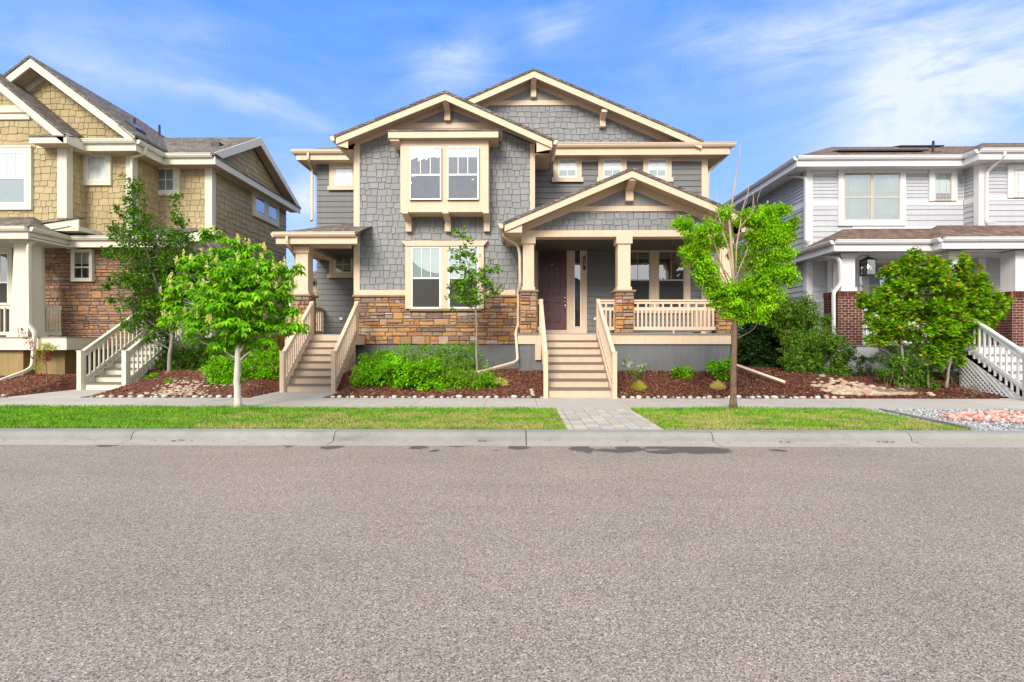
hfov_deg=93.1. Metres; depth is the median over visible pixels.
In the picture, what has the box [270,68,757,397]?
craftsman house
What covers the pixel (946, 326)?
maple tree
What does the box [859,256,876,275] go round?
porch lantern
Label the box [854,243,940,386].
maple tree
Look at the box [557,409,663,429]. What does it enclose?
paver path
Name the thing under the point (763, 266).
locust tree
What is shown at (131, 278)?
slender tree
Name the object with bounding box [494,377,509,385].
dry clump
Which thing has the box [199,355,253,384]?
euonymus shrub
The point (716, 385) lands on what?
grass tuft
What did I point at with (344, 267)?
window
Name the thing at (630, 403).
sidewalk
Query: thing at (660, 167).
window
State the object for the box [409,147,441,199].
window
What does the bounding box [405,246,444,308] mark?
window
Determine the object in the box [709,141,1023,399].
lap sided house
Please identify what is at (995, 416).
pink rocks
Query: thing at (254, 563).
road
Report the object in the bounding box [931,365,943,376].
weed patch
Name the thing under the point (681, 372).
peony plant
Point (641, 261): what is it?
window
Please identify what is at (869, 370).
rose bush
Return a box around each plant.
[142,372,158,379]
[163,377,174,383]
[669,363,694,378]
[703,355,730,380]
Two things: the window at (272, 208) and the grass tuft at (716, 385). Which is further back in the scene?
the window at (272, 208)
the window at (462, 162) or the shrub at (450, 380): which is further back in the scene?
the window at (462, 162)
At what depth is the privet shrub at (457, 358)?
12.83 m
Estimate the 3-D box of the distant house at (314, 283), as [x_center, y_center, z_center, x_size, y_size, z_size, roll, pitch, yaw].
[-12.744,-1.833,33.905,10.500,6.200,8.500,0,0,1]
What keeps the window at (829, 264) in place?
in the lap sided house at (852, 206)
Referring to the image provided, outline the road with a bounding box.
[0,445,1023,681]
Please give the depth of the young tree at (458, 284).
12.46 m
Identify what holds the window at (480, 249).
in the craftsman house at (563, 202)
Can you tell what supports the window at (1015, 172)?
in the lap sided house at (852, 206)
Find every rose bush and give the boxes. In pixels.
[851,352,884,375]
[874,343,941,389]
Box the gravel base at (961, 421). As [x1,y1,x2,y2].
[869,410,1023,429]
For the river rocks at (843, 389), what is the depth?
11.30 m
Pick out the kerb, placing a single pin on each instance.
(532, 435)
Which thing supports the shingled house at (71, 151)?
on the ground
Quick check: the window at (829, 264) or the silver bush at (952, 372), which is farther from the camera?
the window at (829, 264)
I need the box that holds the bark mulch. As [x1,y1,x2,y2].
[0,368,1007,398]
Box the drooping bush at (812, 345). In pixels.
[776,324,858,376]
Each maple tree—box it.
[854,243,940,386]
[911,251,1016,387]
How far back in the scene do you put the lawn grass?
7.92 m
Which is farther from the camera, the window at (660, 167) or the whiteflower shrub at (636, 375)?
the window at (660, 167)
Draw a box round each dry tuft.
[872,384,898,391]
[897,383,924,393]
[958,383,986,394]
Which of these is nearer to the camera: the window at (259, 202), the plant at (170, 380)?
the plant at (170, 380)
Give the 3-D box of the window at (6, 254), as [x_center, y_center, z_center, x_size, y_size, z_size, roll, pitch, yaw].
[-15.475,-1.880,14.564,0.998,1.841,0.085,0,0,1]
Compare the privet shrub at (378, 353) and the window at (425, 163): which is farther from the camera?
the window at (425, 163)
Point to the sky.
(780, 80)
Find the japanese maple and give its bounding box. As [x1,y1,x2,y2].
[13,328,60,386]
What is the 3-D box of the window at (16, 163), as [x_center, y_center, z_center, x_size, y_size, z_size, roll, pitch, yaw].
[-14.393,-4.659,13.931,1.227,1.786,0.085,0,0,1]
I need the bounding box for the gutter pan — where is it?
[0,440,1023,446]
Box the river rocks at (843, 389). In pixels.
[128,370,935,395]
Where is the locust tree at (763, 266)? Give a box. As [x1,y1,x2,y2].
[667,149,802,408]
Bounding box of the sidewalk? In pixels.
[0,397,1023,411]
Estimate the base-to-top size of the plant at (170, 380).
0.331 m
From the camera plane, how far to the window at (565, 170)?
15.30 m
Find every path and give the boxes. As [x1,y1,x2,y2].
[11,389,1012,398]
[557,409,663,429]
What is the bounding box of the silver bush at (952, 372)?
[942,362,982,383]
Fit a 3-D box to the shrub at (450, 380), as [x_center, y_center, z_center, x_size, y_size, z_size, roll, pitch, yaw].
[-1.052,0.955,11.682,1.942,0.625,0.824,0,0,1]
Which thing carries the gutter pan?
on the ground
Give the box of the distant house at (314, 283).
[286,271,316,322]
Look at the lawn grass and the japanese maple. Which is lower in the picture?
the lawn grass
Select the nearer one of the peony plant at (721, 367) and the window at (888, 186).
the peony plant at (721, 367)
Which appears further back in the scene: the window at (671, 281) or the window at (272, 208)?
the window at (272, 208)
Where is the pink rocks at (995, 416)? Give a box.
[938,410,1023,422]
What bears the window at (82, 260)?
in the shingled house at (71, 151)
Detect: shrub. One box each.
[143,332,229,370]
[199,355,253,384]
[241,345,279,379]
[349,352,404,387]
[357,342,421,369]
[385,357,444,390]
[412,340,485,372]
[429,368,507,390]
[620,358,650,378]
[730,297,819,367]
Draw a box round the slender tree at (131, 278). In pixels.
[99,173,200,371]
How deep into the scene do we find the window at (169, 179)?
15.57 m
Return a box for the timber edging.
[879,408,974,429]
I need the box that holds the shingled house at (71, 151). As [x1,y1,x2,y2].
[0,55,300,389]
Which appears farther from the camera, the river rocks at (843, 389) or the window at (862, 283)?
the window at (862, 283)
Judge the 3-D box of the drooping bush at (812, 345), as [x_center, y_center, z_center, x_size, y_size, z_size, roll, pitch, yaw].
[8.127,0.272,12.922,2.040,1.463,1.311,0,0,16]
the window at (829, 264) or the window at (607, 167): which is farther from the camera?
the window at (829, 264)
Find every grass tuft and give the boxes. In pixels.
[630,381,646,390]
[709,379,725,389]
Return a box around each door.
[538,251,566,329]
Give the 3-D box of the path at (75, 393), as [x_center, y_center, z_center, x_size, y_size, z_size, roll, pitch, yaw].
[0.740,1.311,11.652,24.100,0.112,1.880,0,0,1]
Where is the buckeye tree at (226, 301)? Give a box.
[155,223,311,408]
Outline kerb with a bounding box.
[0,428,1023,443]
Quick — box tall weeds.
[445,359,502,376]
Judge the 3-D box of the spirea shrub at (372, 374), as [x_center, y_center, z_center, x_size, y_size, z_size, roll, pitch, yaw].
[-3.234,0.708,11.793,1.473,0.905,0.910,0,0,11]
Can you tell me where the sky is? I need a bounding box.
[0,0,1023,270]
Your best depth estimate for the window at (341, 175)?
16.09 m
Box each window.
[0,147,33,209]
[0,248,13,308]
[71,249,94,281]
[83,155,112,185]
[158,168,180,195]
[252,191,266,221]
[267,199,278,227]
[327,163,353,190]
[327,258,353,277]
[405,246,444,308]
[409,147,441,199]
[445,246,483,308]
[447,147,478,199]
[552,158,582,182]
[597,158,626,181]
[630,250,653,312]
[642,157,672,182]
[654,250,689,312]
[826,261,832,292]
[837,170,871,225]
[855,260,891,310]
[872,169,905,225]
[928,169,957,200]
[1006,164,1023,197]
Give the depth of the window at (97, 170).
14.49 m
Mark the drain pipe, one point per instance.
(762, 374)
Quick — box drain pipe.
[737,364,785,383]
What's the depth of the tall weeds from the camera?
12.20 m
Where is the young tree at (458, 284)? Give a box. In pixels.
[444,226,504,371]
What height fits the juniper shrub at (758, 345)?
2.578 m
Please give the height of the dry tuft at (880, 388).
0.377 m
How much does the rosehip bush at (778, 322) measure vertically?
2.469 m
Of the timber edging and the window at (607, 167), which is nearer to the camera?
the timber edging
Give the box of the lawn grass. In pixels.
[0,403,966,429]
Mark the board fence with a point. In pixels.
(280, 341)
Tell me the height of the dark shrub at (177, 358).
1.210 m
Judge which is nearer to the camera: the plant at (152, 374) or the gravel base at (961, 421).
the gravel base at (961, 421)
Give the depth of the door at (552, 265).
15.35 m
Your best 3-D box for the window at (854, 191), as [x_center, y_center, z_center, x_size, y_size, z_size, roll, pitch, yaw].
[11.606,-4.894,16.419,1.123,1.983,0.085,0,0,1]
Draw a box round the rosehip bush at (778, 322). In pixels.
[764,291,833,359]
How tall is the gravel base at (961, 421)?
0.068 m
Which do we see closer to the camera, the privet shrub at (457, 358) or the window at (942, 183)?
the privet shrub at (457, 358)
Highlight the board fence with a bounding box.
[261,324,288,362]

